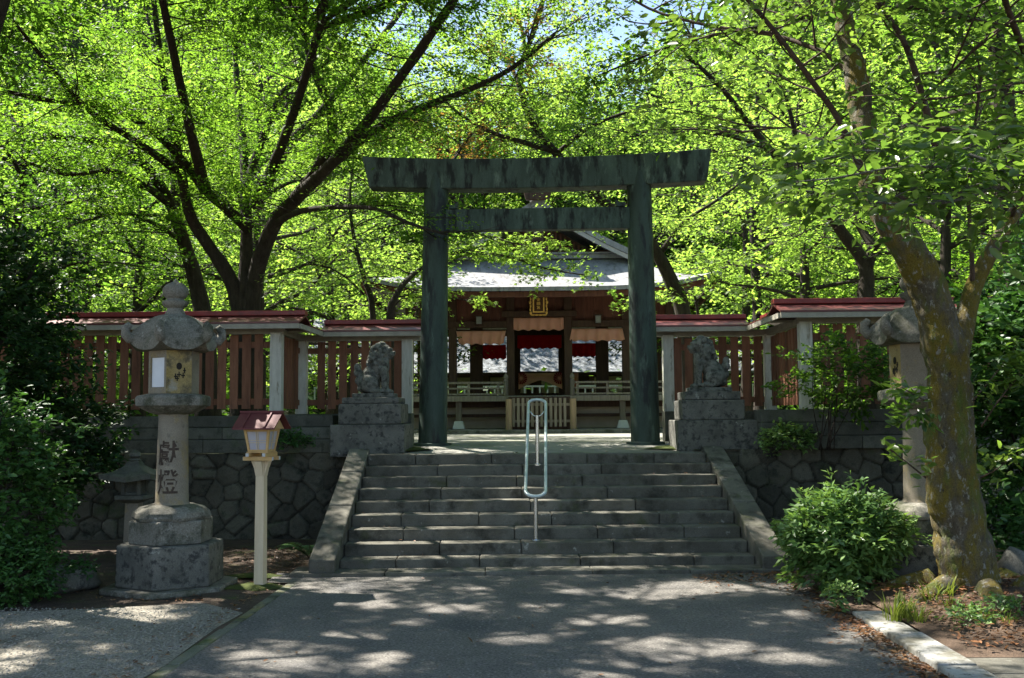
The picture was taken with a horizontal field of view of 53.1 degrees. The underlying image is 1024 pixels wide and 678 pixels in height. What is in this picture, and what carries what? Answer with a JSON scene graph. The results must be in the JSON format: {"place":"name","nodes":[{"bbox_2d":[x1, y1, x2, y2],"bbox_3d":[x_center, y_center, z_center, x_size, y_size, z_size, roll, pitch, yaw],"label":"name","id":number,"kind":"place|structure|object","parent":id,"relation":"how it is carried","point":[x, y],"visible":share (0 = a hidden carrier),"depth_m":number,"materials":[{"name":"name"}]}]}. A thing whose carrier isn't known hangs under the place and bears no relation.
{"place":"outdoors","nodes":[
{"label":"outdoors","id":0,"kind":"place"},
{"bbox_2d":[0,603,241,677],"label":"gravel yard","id":1,"kind":"structure","parent":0,"point":[151,667],"depth_m":7.90,"materials":[{"name":"grey gravel"}]},
{"bbox_2d":[0,539,936,640],"bbox_3d":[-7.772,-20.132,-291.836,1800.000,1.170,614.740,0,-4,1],"label":"ground","id":2,"kind":"structure","parent":0,"point":[104,554],"depth_m":11.85,"materials":[{"name":"soil"}]},
{"bbox_2d":[0,363,97,595],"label":"shrub","id":3,"kind":"object","parent":2,"relation":"on","point":[11,432],"visible":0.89,"depth_m":9.92,"materials":[{"name":"green plant"}]},
{"bbox_2d":[0,521,100,609],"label":"shrub","id":4,"kind":"object","parent":2,"relation":"on","point":[34,559],"visible":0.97,"depth_m":9.48,"materials":[{"name":"green plant"}]},
{"bbox_2d":[0,194,113,482],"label":"evergreen tree","id":5,"kind":"object","parent":2,"relation":"on","point":[29,330],"visible":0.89,"depth_m":12.41,"materials":[{"name":"green plant"}]},
{"bbox_2d":[27,564,101,593],"bbox_3d":[-4.501,2.430,10.279,0.688,0.343,0.530,0,-4,1],"label":"boulder","id":6,"kind":"object","parent":2,"relation":"on","point":[76,583],"visible":0.4,"depth_m":10.14,"materials":[{"name":"stone"}]},
{"bbox_2d":[0,378,139,546],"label":"shrub","id":7,"kind":"object","parent":2,"relation":"on","point":[94,449],"visible":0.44,"depth_m":12.89,"materials":[{"name":"green plant"}]},
{"bbox_2d":[0,0,143,90],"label":"shade tree","id":8,"kind":"object","parent":2,"relation":"on","point":[107,31],"visible":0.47,"depth_m":15.47,"materials":[{"name":"green plant"}]},
{"bbox_2d":[99,449,155,542],"bbox_3d":[-4.544,1.988,12.313,0.612,1.319,0.612,0,-4,1],"label":"stone lantern","id":9,"kind":"object","parent":2,"relation":"on","point":[134,474],"visible":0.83,"depth_m":12.21,"materials":[{"name":"stone"}]},
{"bbox_2d":[0,546,310,677],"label":"fallen leaves","id":10,"kind":"object","parent":2,"relation":"on","point":[280,559],"visible":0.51,"depth_m":9.65,"materials":[{"name":"brown plant"}]},
{"bbox_2d":[99,278,237,600],"bbox_3d":[-3.442,0.944,10.404,1.175,3.140,1.350,0,-4,-1],"label":"stone lantern","id":11,"kind":"object","parent":2,"relation":"on","point":[172,547],"visible":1,"depth_m":10.18,"materials":[{"name":"stone"}]},
{"bbox_2d":[148,350,166,393],"bbox_3d":[-3.543,0.332,10.277,0.251,0.433,0.043,-3,-5,29],"label":"window frame","id":12,"kind":"structure","parent":11,"relation":"in","point":[157,366],"depth_m":10.28,"materials":[{"name":"stone"}]},
{"bbox_2d":[0,415,345,539],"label":"retaining wall","id":13,"kind":"structure","parent":2,"relation":"on","point":[301,483],"depth_m":14.53,"materials":[{"name":"stone"}]},
{"bbox_2d":[0,310,420,441],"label":"roofed fence","id":14,"kind":"object","parent":13,"relation":"on","point":[287,345],"visible":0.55,"depth_m":15.16,"materials":[{"name":"wood"}]},
{"bbox_2d":[277,426,318,449],"bbox_3d":[-3.116,1.374,14.281,0.942,0.360,0.573,0,-4,1],"label":"wall plant","id":15,"kind":"object","parent":13,"relation":"on","point":[295,436],"depth_m":14.24,"materials":[{"name":"green plant"}]},
{"bbox_2d":[144,584,285,677],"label":"gravel margin","id":16,"kind":"object","parent":2,"relation":"on","point":[225,598],"visible":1,"depth_m":9.49,"materials":[{"name":"gravel"}]},
{"bbox_2d":[232,411,290,584],"bbox_3d":[-2.518,1.611,10.281,0.452,1.777,0.449,-1,-4,9],"label":"garden lamp","id":17,"kind":"object","parent":16,"relation":"on","point":[261,429],"visible":0.92,"depth_m":10.22,"materials":[{"name":"beige paint"}]},
{"bbox_2d":[147,583,296,677],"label":"path edging","id":18,"kind":"object","parent":2,"relation":"on","point":[172,665],"visible":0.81,"depth_m":7.83,"materials":[{"name":"concrete"}]},
{"bbox_2d":[0,0,458,92],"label":"shade tree","id":19,"kind":"object","parent":2,"relation":"on","point":[41,14],"visible":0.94,"depth_m":14.24,"materials":[{"name":"green plant"}]},
{"bbox_2d":[289,446,798,577],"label":"stone staircase","id":20,"kind":"structure","parent":2,"relation":"on","point":[615,513],"depth_m":12.13,"materials":[{"name":"grey stone"}]},
{"bbox_2d":[524,398,546,540],"bbox_3d":[0.304,1.552,12.667,0.269,1.671,2.239,-1,-4,2],"label":"handrail","id":21,"kind":"object","parent":20,"relation":"on","point":[535,497],"visible":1,"depth_m":12.56,"materials":[{"name":"silver metal"}]},
{"bbox_2d":[800,571,889,613],"bbox_3d":[3.246,2.376,9.791,0.678,0.001,2.613,-1,-4,6],"label":"bank edge","id":22,"kind":"object","parent":2,"relation":"on","point":[867,605],"visible":0.33,"depth_m":8.98,"materials":[{"name":"soil"}]},
{"bbox_2d":[819,578,867,611],"bbox_3d":[2.834,2.197,8.770,0.468,0.274,0.455,0,-4,1],"label":"weed","id":23,"kind":"object","parent":22,"relation":"on","point":[832,588],"visible":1,"depth_m":8.73,"materials":[{"name":"green plant"}]},
{"bbox_2d":[701,409,1023,536],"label":"retaining wall","id":24,"kind":"structure","parent":2,"relation":"on","point":[770,485],"depth_m":13.84,"materials":[{"name":"stone"}]},
{"bbox_2d":[753,417,820,454],"bbox_3d":[3.697,1.296,13.750,0.911,0.494,0.687,0,-4,1],"label":"wall plant","id":25,"kind":"object","parent":24,"relation":"on","point":[780,433],"depth_m":13.65,"materials":[{"name":"green plant"}]},
{"bbox_2d":[760,323,889,449],"bbox_3d":[4.297,0.620,13.309,2.047,1.654,1.495,0,-4,1],"label":"shrub","id":26,"kind":"object","parent":24,"relation":"on","point":[847,356],"visible":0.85,"depth_m":13.23,"materials":[{"name":"green plant"}]},
{"bbox_2d":[656,296,1017,440],"bbox_3d":[7.782,0.545,15.149,11.260,2.115,3.040,0,-4,1],"label":"roofed fence","id":27,"kind":"object","parent":24,"relation":"on","point":[790,315],"visible":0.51,"depth_m":16.00,"materials":[{"name":"wood"}]},
{"bbox_2d":[710,0,1023,291],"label":"cherry tree","id":28,"kind":"object","parent":2,"relation":"on","point":[945,184],"visible":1,"depth_m":5.71,"materials":[{"name":"green plant"}]},
{"bbox_2d":[860,278,937,576],"bbox_3d":[4.012,0.872,10.110,1.350,3.140,1.175,-2,-5,25],"label":"stone lantern","id":29,"kind":"object","parent":2,"relation":"on","point":[897,331],"visible":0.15,"depth_m":9.95,"materials":[{"name":"stone"}]},
{"bbox_2d":[789,536,1023,656],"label":"soil bank","id":30,"kind":"structure","parent":2,"relation":"on","point":[944,636],"depth_m":7.72,"materials":[{"name":"brown soil"}]},
{"bbox_2d":[531,0,1023,336],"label":"shade tree","id":31,"kind":"object","parent":30,"relation":"on","point":[641,56],"visible":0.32,"depth_m":12.76,"materials":[{"name":"green plant"}]},
{"bbox_2d":[596,0,1023,605],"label":"cherry tree","id":32,"kind":"object","parent":30,"relation":"on","point":[964,546],"visible":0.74,"depth_m":8.87,"materials":[{"name":"green plant"}]},
{"bbox_2d":[768,467,932,593],"bbox_3d":[3.221,1.847,9.683,1.498,1.246,1.461,0,-4,1],"label":"shrub","id":33,"kind":"object","parent":30,"relation":"on","point":[865,550],"visible":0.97,"depth_m":9.45,"materials":[{"name":"green plant"}]},
{"bbox_2d":[888,214,1023,554],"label":"shrub","id":34,"kind":"object","parent":30,"relation":"on","point":[1000,310],"visible":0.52,"depth_m":10.41,"materials":[{"name":"green plant"}]},
{"bbox_2d":[934,598,1003,629],"bbox_3d":[3.471,2.135,7.813,0.450,0.292,0.417,2,-5,-28],"label":"weed","id":35,"kind":"object","parent":30,"relation":"on","point":[975,615],"visible":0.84,"depth_m":7.75,"materials":[{"name":"green plant"}]},
{"bbox_2d":[965,591,1023,619],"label":"weed","id":36,"kind":"object","parent":30,"relation":"on","point":[1007,605],"visible":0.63,"depth_m":7.91,"materials":[{"name":"green plant"}]},
{"bbox_2d":[992,493,1023,559],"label":"shrub","id":37,"kind":"object","parent":30,"relation":"on","point":[1017,522],"visible":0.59,"depth_m":9.65,"materials":[{"name":"green plant"}]},
{"bbox_2d":[997,546,1023,574],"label":"boulder","id":38,"kind":"object","parent":30,"relation":"on","point":[1012,559],"visible":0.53,"depth_m":9.27,"materials":[{"name":"stone"}]},
{"bbox_2d":[853,611,998,677],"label":"kerb","id":39,"kind":"structure","parent":2,"relation":"on","point":[940,657],"depth_m":7.14,"materials":[{"name":"concrete"}]},
{"bbox_2d":[879,590,911,621],"bbox_3d":[3.071,2.106,8.136,0.371,0.244,0.424,1,-4,-21],"label":"grass tuft","id":40,"kind":"object","parent":39,"relation":"on","point":[895,614],"visible":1,"depth_m":8.10,"materials":[{"name":"green plant"}]},
{"bbox_2d":[0,0,1023,453],"bbox_3d":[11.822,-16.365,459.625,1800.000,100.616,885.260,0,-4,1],"label":"hillside","id":41,"kind":"structure","parent":0,"point":[86,60],"depth_m":75.25,"materials":[{"name":"green plant"}]},
{"bbox_2d":[0,0,150,309],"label":"tree","id":42,"kind":"object","parent":41,"relation":"on","point":[10,165],"visible":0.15,"depth_m":24.00,"materials":[{"name":"green plant"}]},
{"bbox_2d":[0,65,196,357],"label":"tree","id":43,"kind":"object","parent":41,"relation":"on","point":[23,190],"visible":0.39,"depth_m":19.51,"materials":[{"name":"green plant"}]},
{"bbox_2d":[0,101,208,384],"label":"tree","id":44,"kind":"object","parent":41,"relation":"on","point":[96,284],"visible":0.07,"depth_m":28.31,"materials":[{"name":"green plant"}]},
{"bbox_2d":[0,59,209,310],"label":"tree","id":45,"kind":"object","parent":41,"relation":"on","point":[35,182],"visible":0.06,"depth_m":33.59,"materials":[{"name":"green plant"}]},
{"bbox_2d":[37,15,202,189],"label":"tree","id":46,"kind":"object","parent":41,"relation":"on","point":[100,67],"visible":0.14,"depth_m":59.96,"materials":[{"name":"green plant"}]},
{"bbox_2d":[0,0,280,415],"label":"maple tree","id":47,"kind":"object","parent":41,"relation":"on","point":[164,195],"visible":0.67,"depth_m":18.73,"materials":[{"name":"green plant"}]},
{"bbox_2d":[0,50,341,416],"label":"tree","id":48,"kind":"object","parent":41,"relation":"on","point":[138,288],"visible":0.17,"depth_m":24.15,"materials":[{"name":"green plant"}]},
{"bbox_2d":[112,0,253,112],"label":"tree","id":49,"kind":"object","parent":41,"relation":"on","point":[204,46],"visible":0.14,"depth_m":74.74,"materials":[{"name":"green plant"}]},
{"bbox_2d":[114,0,281,145],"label":"tree","id":50,"kind":"object","parent":41,"relation":"on","point":[212,49],"visible":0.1,"depth_m":67.96,"materials":[{"name":"green plant"}]},
{"bbox_2d":[97,116,367,388],"bbox_3d":[-10.061,-2.773,36.649,8.682,10.928,8.781,3,-6,-42],"label":"tree","id":51,"kind":"object","parent":41,"relation":"on","point":[222,245],"visible":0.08,"depth_m":35.86,"materials":[{"name":"green plant"}]},
{"bbox_2d":[29,30,473,410],"bbox_3d":[-6.440,-2.766,25.006,10.263,10.694,9.311,-1,-4,12],"label":"tree","id":52,"kind":"object","parent":41,"relation":"on","point":[269,290],"visible":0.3,"depth_m":24.55,"materials":[{"name":"green plant"}]},
{"bbox_2d":[129,159,382,394],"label":"tree","id":53,"kind":"object","parent":41,"relation":"on","point":[274,295],"visible":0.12,"depth_m":31.59,"materials":[{"name":"green plant"}]},
{"bbox_2d":[161,155,383,325],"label":"tree","id":54,"kind":"object","parent":41,"relation":"on","point":[312,317],"visible":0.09,"depth_m":47.63,"materials":[{"name":"green plant"}]},
{"bbox_2d":[211,12,356,163],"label":"tree","id":55,"kind":"object","parent":41,"relation":"on","point":[277,48],"visible":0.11,"depth_m":74.35,"materials":[{"name":"green plant"}]},
{"bbox_2d":[0,0,635,415],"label":"maple tree","id":56,"kind":"object","parent":41,"relation":"on","point":[244,290],"visible":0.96,"depth_m":16.87,"materials":[{"name":"green plant"}]},
{"bbox_2d":[383,207,605,318],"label":"sapling","id":57,"kind":"object","parent":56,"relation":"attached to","point":[531,254],"visible":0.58,"depth_m":20.07,"materials":[{"name":"green plant"}]},
{"bbox_2d":[190,118,468,397],"bbox_3d":[-5.444,-2.194,35.546,10.850,11.077,9.844,2,-5,-29],"label":"tree","id":58,"kind":"object","parent":41,"relation":"on","point":[382,235],"visible":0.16,"depth_m":35.20,"materials":[{"name":"green plant"}]},
{"bbox_2d":[254,121,421,346],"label":"sapling","id":59,"kind":"object","parent":41,"relation":"on","point":[371,306],"visible":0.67,"depth_m":20.18,"materials":[{"name":"green plant"}]},
{"bbox_2d":[205,69,493,413],"bbox_3d":[-4.805,-2.242,29.772,8.149,10.319,7.373,-4,-5,37],"label":"tree","id":60,"kind":"object","parent":41,"relation":"on","point":[332,315],"visible":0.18,"depth_m":29.05,"materials":[{"name":"green plant"}]},
{"bbox_2d":[264,28,466,308],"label":"tree","id":61,"kind":"object","parent":41,"relation":"on","point":[363,166],"visible":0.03,"depth_m":55.51,"materials":[{"name":"green plant"}]},
{"bbox_2d":[245,1,523,319],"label":"tree","id":62,"kind":"object","parent":41,"relation":"on","point":[385,109],"visible":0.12,"depth_m":50.54,"materials":[{"name":"green plant"}]},
{"bbox_2d":[294,110,524,313],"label":"tree","id":63,"kind":"object","parent":41,"relation":"on","point":[490,207],"visible":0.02,"depth_m":52.54,"materials":[{"name":"green plant"}]},
{"bbox_2d":[316,84,562,317],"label":"tree","id":64,"kind":"object","parent":41,"relation":"on","point":[468,196],"visible":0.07,"depth_m":48.49,"materials":[{"name":"green plant"}]},
{"bbox_2d":[355,231,529,390],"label":"sapling","id":65,"kind":"object","parent":41,"relation":"on","point":[393,302],"visible":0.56,"depth_m":19.66,"materials":[{"name":"green plant"}]},
{"bbox_2d":[362,0,594,158],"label":"maple tree","id":66,"kind":"object","parent":41,"relation":"on","point":[458,152],"visible":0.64,"depth_m":18.86,"materials":[{"name":"green plant"}]},
{"bbox_2d":[350,1,627,271],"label":"tree","id":67,"kind":"object","parent":41,"relation":"on","point":[505,102],"visible":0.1,"depth_m":50.47,"materials":[{"name":"green plant"}]},
{"bbox_2d":[354,0,653,256],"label":"tree","id":68,"kind":"object","parent":41,"relation":"on","point":[577,44],"visible":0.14,"depth_m":55.77,"materials":[{"name":"green plant"}]},
{"bbox_2d":[0,0,1023,416],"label":"undergrowth","id":69,"kind":"object","parent":41,"relation":"on","point":[310,396],"visible":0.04,"depth_m":67.66,"materials":[{"name":"green plant"}]},
{"bbox_2d":[308,317,768,412],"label":"hall","id":70,"kind":"structure","parent":41,"relation":"on","point":[533,359],"depth_m":41.69,"materials":[{"name":"white paint"}]},
{"bbox_2d":[405,40,677,237],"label":"tree","id":71,"kind":"object","parent":41,"relation":"on","point":[555,135],"visible":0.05,"depth_m":52.15,"materials":[{"name":"green plant"}]},
{"bbox_2d":[410,117,700,313],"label":"tree","id":72,"kind":"object","parent":41,"relation":"on","point":[567,199],"visible":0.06,"depth_m":49.60,"materials":[{"name":"green plant"}]},
{"bbox_2d":[373,0,796,391],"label":"slanting tree","id":73,"kind":"object","parent":41,"relation":"on","point":[663,264],"visible":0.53,"depth_m":19.75,"materials":[{"name":"green plant"}]},
{"bbox_2d":[487,34,741,311],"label":"tree","id":74,"kind":"object","parent":41,"relation":"on","point":[595,101],"visible":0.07,"depth_m":53.11,"materials":[{"name":"green plant"}]},
{"bbox_2d":[519,99,759,312],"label":"tree","id":75,"kind":"object","parent":41,"relation":"on","point":[591,197],"visible":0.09,"depth_m":49.47,"materials":[{"name":"green plant"}]},
{"bbox_2d":[606,251,748,313],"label":"sapling","id":76,"kind":"object","parent":41,"relation":"on","point":[695,295],"visible":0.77,"depth_m":20.25,"materials":[{"name":"green plant"}]},
{"bbox_2d":[539,67,817,313],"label":"tree","id":77,"kind":"object","parent":41,"relation":"on","point":[661,148],"visible":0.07,"depth_m":49.96,"materials":[{"name":"green plant"}]},
{"bbox_2d":[566,0,830,313],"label":"tree","id":78,"kind":"object","parent":41,"relation":"on","point":[684,80],"visible":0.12,"depth_m":55.14,"materials":[{"name":"green plant"}]},
{"bbox_2d":[597,37,799,313],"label":"tree","id":79,"kind":"object","parent":41,"relation":"on","point":[725,243],"visible":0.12,"depth_m":51.78,"materials":[{"name":"green plant"}]},
{"bbox_2d":[609,93,886,410],"bbox_3d":[8.064,-2.662,36.747,10.371,12.000,9.383,0,-4,-10],"label":"tree","id":80,"kind":"object","parent":41,"relation":"on","point":[746,308],"visible":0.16,"depth_m":35.66,"materials":[{"name":"green plant"}]},
{"bbox_2d":[556,3,968,421],"bbox_3d":[4.476,-2.326,17.722,8.224,8.364,5.173,1,-4,-12],"label":"maple tree","id":81,"kind":"object","parent":41,"relation":"on","point":[865,261],"visible":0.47,"depth_m":17.78,"materials":[{"name":"green plant"}]},
{"bbox_2d":[573,26,953,409],"bbox_3d":[7.465,-3.118,29.947,10.661,11.926,9.646,1,-4,-13],"label":"tree","id":82,"kind":"object","parent":41,"relation":"on","point":[758,309],"visible":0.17,"depth_m":30.67,"materials":[{"name":"green plant"}]},
{"bbox_2d":[623,12,991,408],"bbox_3d":[7.486,-2.509,25.507,8.814,10.060,7.974,-3,-5,33],"label":"tree","id":83,"kind":"object","parent":41,"relation":"on","point":[806,289],"visible":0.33,"depth_m":24.77,"materials":[{"name":"green plant"}]},
{"bbox_2d":[718,98,959,377],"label":"tree","id":84,"kind":"object","parent":41,"relation":"on","point":[723,182],"visible":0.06,"depth_m":45.84,"materials":[{"name":"green plant"}]},
{"bbox_2d":[750,162,990,408],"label":"tree","id":85,"kind":"object","parent":41,"relation":"on","point":[936,244],"visible":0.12,"depth_m":29.70,"materials":[{"name":"green plant"}]},
{"bbox_2d":[783,214,957,345],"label":"tree","id":86,"kind":"object","parent":41,"relation":"on","point":[839,271],"visible":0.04,"depth_m":35.59,"materials":[{"name":"green plant"}]},
{"bbox_2d":[747,0,1023,332],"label":"tree","id":87,"kind":"object","parent":41,"relation":"on","point":[945,248],"visible":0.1,"depth_m":23.49,"materials":[{"name":"green plant"}]},
{"bbox_2d":[814,0,1023,296],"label":"tree","id":88,"kind":"object","parent":41,"relation":"on","point":[952,219],"visible":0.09,"depth_m":26.64,"materials":[{"name":"green plant"}]},
{"bbox_2d":[899,2,1023,296],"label":"tree","id":89,"kind":"object","parent":41,"relation":"on","point":[936,93],"visible":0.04,"depth_m":18.86,"materials":[{"name":"green plant"}]},
{"bbox_2d":[329,432,703,464],"bbox_3d":[0.675,2.409,25.132,18.000,0.250,22.500,0,-4,1],"label":"stone landing","id":90,"kind":"object","parent":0,"point":[556,443],"visible":0.18,"depth_m":15.56,"materials":[{"name":"grey stone"}]},
{"bbox_2d":[330,397,412,456],"bbox_3d":[-2.006,1.263,14.756,1.040,0.830,1.000,0,-4,1],"label":"stone pedestal","id":91,"kind":"object","parent":90,"relation":"on","point":[376,425],"visible":0.94,"depth_m":14.27,"materials":[{"name":"grey stone"}]},
{"bbox_2d":[352,342,397,396],"bbox_3d":[-1.976,0.440,14.765,0.607,0.806,0.380,0,-4,1],"label":"guardian dog","id":92,"kind":"object","parent":91,"relation":"on","point":[381,355],"visible":1,"depth_m":14.65},
{"bbox_2d":[362,148,710,446],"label":"torii gate","id":93,"kind":"structure","parent":90,"relation":"on","point":[637,177],"depth_m":15.71,"materials":[{"name":"green metal"}]},
{"bbox_2d":[356,192,721,433],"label":"shrine hall","id":94,"kind":"structure","parent":90,"relation":"on","point":[474,409],"depth_m":25.93,"materials":[{"name":"wood"}]},
{"bbox_2d":[456,331,505,344],"bbox_3d":[-0.785,-0.028,25.971,1.264,0.359,0.111,0,-4,1],"label":"valance","id":95,"kind":"object","parent":94,"relation":"hanging from","point":[483,337],"visible":1,"depth_m":25.96,"materials":[{"name":"fabric"}]},
{"bbox_2d":[513,317,563,330],"bbox_3d":[0.675,-0.376,25.957,1.278,0.337,0.111,0,-4,1],"label":"valance","id":96,"kind":"object","parent":94,"relation":"hanging from","point":[539,324],"visible":1,"depth_m":25.95,"materials":[{"name":"fabric"}]},
{"bbox_2d":[517,335,561,348],"bbox_3d":[0.800,0.089,29.851,1.286,0.408,0.112,0,-4,1],"label":"red curtain","id":97,"kind":"object","parent":94,"relation":"hanging from","point":[538,341],"visible":1,"depth_m":29.84,"materials":[{"name":"fabric"}]},
{"bbox_2d":[518,371,561,372],"bbox_3d":[0.925,1.087,33.547,1.426,0.057,0.040,0,-4,1],"label":"curtain rod","id":98,"kind":"object","parent":94,"relation":"attached to","point":[540,371],"visible":1,"depth_m":33.53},
{"bbox_2d":[518,372,561,388],"bbox_3d":[0.926,1.366,33.522,1.426,0.564,0.061,0,-4,1],"label":"crest curtain","id":99,"kind":"object","parent":98,"relation":"hanging from","point":[525,379],"visible":1,"depth_m":33.53,"materials":[{"name":"fabric"}]},
{"bbox_2d":[506,398,576,429],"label":"picket gate","id":100,"kind":"structure","parent":94,"relation":"attached to","point":[511,404],"depth_m":23.50,"materials":[{"name":"brown wood"}]},
{"bbox_2d":[570,328,624,341],"bbox_3d":[2.154,-0.102,25.898,1.398,0.327,0.111,0,-4,1],"label":"valance","id":101,"kind":"object","parent":94,"relation":"hanging from","point":[609,334],"visible":1,"depth_m":25.89,"materials":[{"name":"fabric"}]},
{"bbox_2d":[669,391,757,451],"bbox_3d":[2.852,1.185,14.632,1.100,0.860,1.000,0,-4,1],"label":"stone pedestal","id":102,"kind":"object","parent":90,"relation":"on","point":[708,418],"visible":0.85,"depth_m":14.15,"materials":[{"name":"grey stone"}]},
{"bbox_2d":[686,335,731,390],"bbox_3d":[2.809,0.348,14.644,0.607,0.806,0.380,0,-4,1],"label":"guardian dog","id":103,"kind":"object","parent":102,"relation":"on","point":[701,348],"visible":1,"depth_m":14.53},
{"bbox_2d":[313,0,732,156],"label":"sky","id":104,"kind":"structure","parent":0,"point":[637,8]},
{"bbox_2d":[163,571,944,677],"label":"asphalt path","id":105,"kind":"structure","parent":0,"point":[659,622],"depth_m":7.97,"materials":[{"name":"grey asphalt"}]},
{"bbox_2d":[215,571,1023,677],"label":"fallen leaves","id":106,"kind":"object","parent":105,"relation":"on","point":[923,667],"visible":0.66,"depth_m":7.96,"materials":[{"name":"brown plant"}]},
{"bbox_2d":[941,643,1023,677],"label":"side pavement","id":107,"kind":"structure","parent":0,"point":[1006,667],"depth_m":6.72,"materials":[{"name":"beige concrete"}]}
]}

